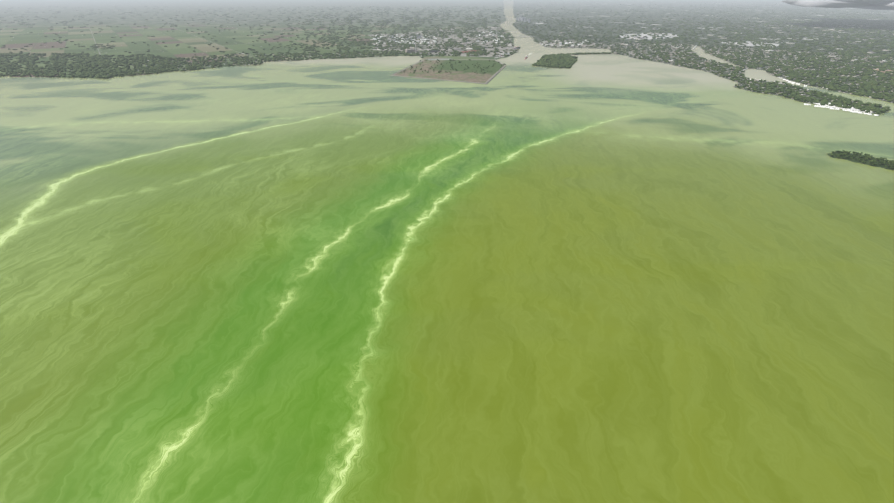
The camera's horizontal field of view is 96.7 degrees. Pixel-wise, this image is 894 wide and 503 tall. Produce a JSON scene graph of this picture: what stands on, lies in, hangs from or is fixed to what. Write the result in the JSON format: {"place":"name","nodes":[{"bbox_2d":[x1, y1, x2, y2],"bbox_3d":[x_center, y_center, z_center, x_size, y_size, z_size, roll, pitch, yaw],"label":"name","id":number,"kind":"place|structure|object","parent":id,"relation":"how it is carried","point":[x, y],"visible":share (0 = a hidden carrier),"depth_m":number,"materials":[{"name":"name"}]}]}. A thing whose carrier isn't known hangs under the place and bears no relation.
{"place":"outdoors","nodes":[
{"label":"outdoors","id":0,"kind":"place"},
{"bbox_2d":[0,0,518,83],"bbox_3d":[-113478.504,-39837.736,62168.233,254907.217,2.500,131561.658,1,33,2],"label":"land","id":1,"kind":"structure","parent":0,"point":[105,17],"depth_m":10349.48,"materials":[{"name":"green plant"}]},
{"bbox_2d":[13,26,371,53],"bbox_3d":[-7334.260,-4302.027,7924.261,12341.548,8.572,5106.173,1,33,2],"label":"farmsteads","id":2,"kind":"structure","parent":1,"relation":"on","point":[169,34],"depth_m":7651.02,"materials":[{"name":"grey"}]},
{"bbox_2d":[0,50,423,78],"bbox_3d":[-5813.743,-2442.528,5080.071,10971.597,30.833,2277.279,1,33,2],"label":"tree canopy","id":3,"kind":"object","parent":1,"relation":"on","point":[58,61],"visible":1,"depth_m":4893.59,"materials":[{"name":"green plant"}]},
{"bbox_2d":[132,52,422,74],"bbox_3d":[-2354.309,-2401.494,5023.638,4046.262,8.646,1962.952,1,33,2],"label":"trees","id":4,"kind":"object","parent":1,"relation":"on","point":[255,61],"depth_m":5125.75,"materials":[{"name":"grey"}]},
{"bbox_2d":[248,6,519,55],"bbox_3d":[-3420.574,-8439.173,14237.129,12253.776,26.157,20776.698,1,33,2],"label":"tree canopy","id":5,"kind":"object","parent":1,"relation":"on","point":[405,44],"visible":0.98,"depth_m":7958.81,"materials":[{"name":"green plant"}]},
{"bbox_2d":[369,26,515,56],"bbox_3d":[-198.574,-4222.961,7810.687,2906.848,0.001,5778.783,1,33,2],"label":"industrial ground","id":6,"kind":"structure","parent":0,"point":[457,38],"depth_m":6921.24,"materials":[{"name":"grey concrete"}]},
{"bbox_2d":[373,34,436,43],"bbox_3d":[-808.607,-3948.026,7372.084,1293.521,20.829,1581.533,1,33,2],"label":"buildings","id":7,"kind":"structure","parent":6,"relation":"on","point":[405,38],"depth_m":7222.86,"materials":[{"name":"white"}]},
{"bbox_2d":[405,48,418,52],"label":"power plant building","id":8,"kind":"structure","parent":6,"relation":"on","point":[407,50],"depth_m":5708.75,"materials":[{"name":"grey"}]},
{"bbox_2d":[370,27,519,55],"bbox_3d":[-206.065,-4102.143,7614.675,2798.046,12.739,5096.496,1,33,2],"label":"industrial sheds","id":9,"kind":"object","parent":6,"relation":"on","point":[458,48],"visible":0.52,"depth_m":6240.60,"materials":[{"name":"grey metal"}]},
{"bbox_2d":[433,27,502,47],"bbox_3d":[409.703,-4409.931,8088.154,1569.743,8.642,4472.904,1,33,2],"label":"buildings","id":10,"kind":"structure","parent":6,"relation":"on","point":[468,36],"depth_m":7803.52,"materials":[{"name":"grey"}]},
{"bbox_2d":[476,32,503,42],"bbox_3d":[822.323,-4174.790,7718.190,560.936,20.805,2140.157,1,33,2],"label":"terminal tanks","id":11,"kind":"object","parent":6,"relation":"on","point":[492,35],"visible":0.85,"depth_m":7687.52,"materials":[{"name":"white metal"}]},
{"bbox_2d":[0,0,893,502],"bbox_3d":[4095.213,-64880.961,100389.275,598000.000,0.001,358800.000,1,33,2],"label":"lake water","id":12,"kind":"structure","parent":0,"point":[598,278],"depth_m":1202.84,"materials":[{"name":"green liquid"}]},
{"bbox_2d":[390,59,505,83],"bbox_3d":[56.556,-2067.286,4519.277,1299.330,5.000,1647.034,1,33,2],"label":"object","id":13,"kind":"structure","parent":12,"relation":"in","point":[492,77],"depth_m":4198.46,"materials":[{"name":"grey"}]},
{"bbox_2d":[778,77,806,86],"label":"marina hulls","id":14,"kind":"object","parent":12,"relation":"on","point":[792,82],"visible":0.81,"depth_m":3886.92,"materials":[{"name":"white"}]},
{"bbox_2d":[804,103,878,115],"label":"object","id":15,"kind":"object","parent":12,"relation":"on","point":[842,109],"visible":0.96,"depth_m":3000.38,"materials":[{"name":"white"}]},
{"bbox_2d":[395,60,502,82],"bbox_3d":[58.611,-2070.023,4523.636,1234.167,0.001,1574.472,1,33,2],"label":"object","id":16,"kind":"object","parent":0,"point":[467,75],"visible":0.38,"depth_m":4475.61,"materials":[{"name":"brown soil"}]},
{"bbox_2d":[401,59,505,73],"bbox_3d":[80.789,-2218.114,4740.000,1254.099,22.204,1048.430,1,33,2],"label":"tree canopy","id":17,"kind":"object","parent":16,"relation":"on","point":[455,68],"visible":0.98,"depth_m":4617.84,"materials":[{"name":"green plant"}]},
{"bbox_2d":[539,40,595,46],"bbox_3d":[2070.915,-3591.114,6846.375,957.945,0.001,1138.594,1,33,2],"label":"buildings","id":18,"kind":"structure","parent":0,"point":[559,41],"depth_m":6921.24,"materials":[{"name":"white"}]},
{"bbox_2d":[542,40,588,45],"bbox_3d":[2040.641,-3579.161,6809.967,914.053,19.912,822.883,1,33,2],"label":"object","id":19,"kind":"object","parent":18,"relation":"on","point":[569,42],"visible":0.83,"depth_m":6695.20,"materials":[{"name":"white"}]},
{"bbox_2d":[513,0,893,113],"bbox_3d":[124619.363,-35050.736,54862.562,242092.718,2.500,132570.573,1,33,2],"label":"land","id":20,"kind":"structure","parent":0,"point":[657,14],"depth_m":11712.16,"materials":[{"name":"green plant"}]},
{"bbox_2d":[516,15,529,22],"bbox_3d":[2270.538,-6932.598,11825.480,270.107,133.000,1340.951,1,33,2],"label":"buildings","id":21,"kind":"structure","parent":20,"relation":"on","point":[521,18],"depth_m":11790.23,"materials":[{"name":"grey"}]},
{"bbox_2d":[619,33,678,39],"bbox_3d":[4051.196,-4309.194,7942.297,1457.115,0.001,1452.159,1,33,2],"label":"plant lot","id":22,"kind":"structure","parent":20,"relation":"on","point":[650,37],"depth_m":7836.40,"materials":[{"name":"grey"}]},
{"bbox_2d":[631,32,668,38],"bbox_3d":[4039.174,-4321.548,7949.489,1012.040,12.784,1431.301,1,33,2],"label":"buildings","id":23,"kind":"structure","parent":22,"relation":"on","point":[635,37],"depth_m":7791.11,"materials":[{"name":"white metal"}]},
{"bbox_2d":[512,2,893,113],"bbox_3d":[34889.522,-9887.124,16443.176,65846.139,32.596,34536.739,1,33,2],"label":"tree canopy","id":24,"kind":"object","parent":20,"relation":"on","point":[865,85],"visible":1,"depth_m":5793.28,"materials":[{"name":"green plant"}]},
{"bbox_2d":[539,42,893,112],"bbox_3d":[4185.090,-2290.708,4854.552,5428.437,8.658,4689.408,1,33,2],"label":"trees","id":25,"kind":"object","parent":20,"relation":"on","point":[585,45],"visible":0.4,"depth_m":5239.57,"materials":[{"name":"grey"}]},
{"bbox_2d":[556,25,893,62],"bbox_3d":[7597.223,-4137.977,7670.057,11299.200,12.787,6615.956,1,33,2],"label":"commercial building","id":26,"kind":"structure","parent":20,"relation":"on","point":[775,42],"depth_m":6898.91,"materials":[{"name":"grey"}]},
{"bbox_2d":[721,41,778,46],"bbox_3d":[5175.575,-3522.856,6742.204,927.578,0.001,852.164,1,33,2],"label":"buildings","id":27,"kind":"structure","parent":20,"relation":"on","point":[751,44],"depth_m":6661.91,"materials":[{"name":"grey"}]},
{"bbox_2d":[782,0,893,9],"bbox_3d":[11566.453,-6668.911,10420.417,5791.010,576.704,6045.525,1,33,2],"label":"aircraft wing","id":28,"kind":"structure","parent":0,"point":[877,4],"depth_m":9383.44,"materials":[{"name":"white metal"}]},
{"bbox_2d":[827,151,893,169],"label":"island","id":29,"kind":"structure","parent":0,"point":[857,161],"depth_m":2101.38,"materials":[{"name":"green plant"}]},
{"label":"trees on the isle","id":30,"kind":"object","parent":29,"relation":"on","visible":0},
{"bbox_2d":[830,150,893,167],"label":"trees","id":31,"kind":"object","parent":30,"relation":"on","point":[866,156],"visible":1,"depth_m":2104.11,"materials":[{"name":"green plant"}]},
{"label":"boat yard ground","id":32,"kind":"structure","parent":0,"visible":0},
{"bbox_2d":[815,103,871,112],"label":"buildings","id":33,"kind":"structure","parent":32,"relation":"on","point":[842,108],"depth_m":3045.50,"materials":[{"name":"white"}]},
{"bbox_3d":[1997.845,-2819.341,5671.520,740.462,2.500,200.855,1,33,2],"label":"island causeway","id":34,"kind":"object","parent":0,"visible":0},
{"bbox_2d":[567,52,611,54],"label":"pier","id":35,"kind":"structure","parent":34,"relation":"on","point":[576,53],"depth_m":5658.10,"materials":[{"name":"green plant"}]},
{"label":"ground","id":36,"kind":"structure","parent":0,"visible":0},
{"bbox_2d":[0,6,371,54],"bbox_3d":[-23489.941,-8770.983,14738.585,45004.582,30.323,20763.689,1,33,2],"label":"tree canopy","id":37,"kind":"object","parent":36,"relation":"on","point":[94,45],"visible":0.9,"depth_m":9730.67,"materials":[{"name":"green plant"}]},
{"bbox_3d":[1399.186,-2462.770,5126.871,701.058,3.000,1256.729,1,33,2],"label":"grassy island","id":38,"kind":"object","parent":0,"visible":0},
{"bbox_2d":[532,53,577,67],"bbox_3d":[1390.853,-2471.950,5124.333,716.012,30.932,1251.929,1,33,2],"label":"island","id":39,"kind":"structure","parent":38,"relation":"on","point":[563,59],"depth_m":5024.06,"materials":[{"name":"green plant"}]}
]}

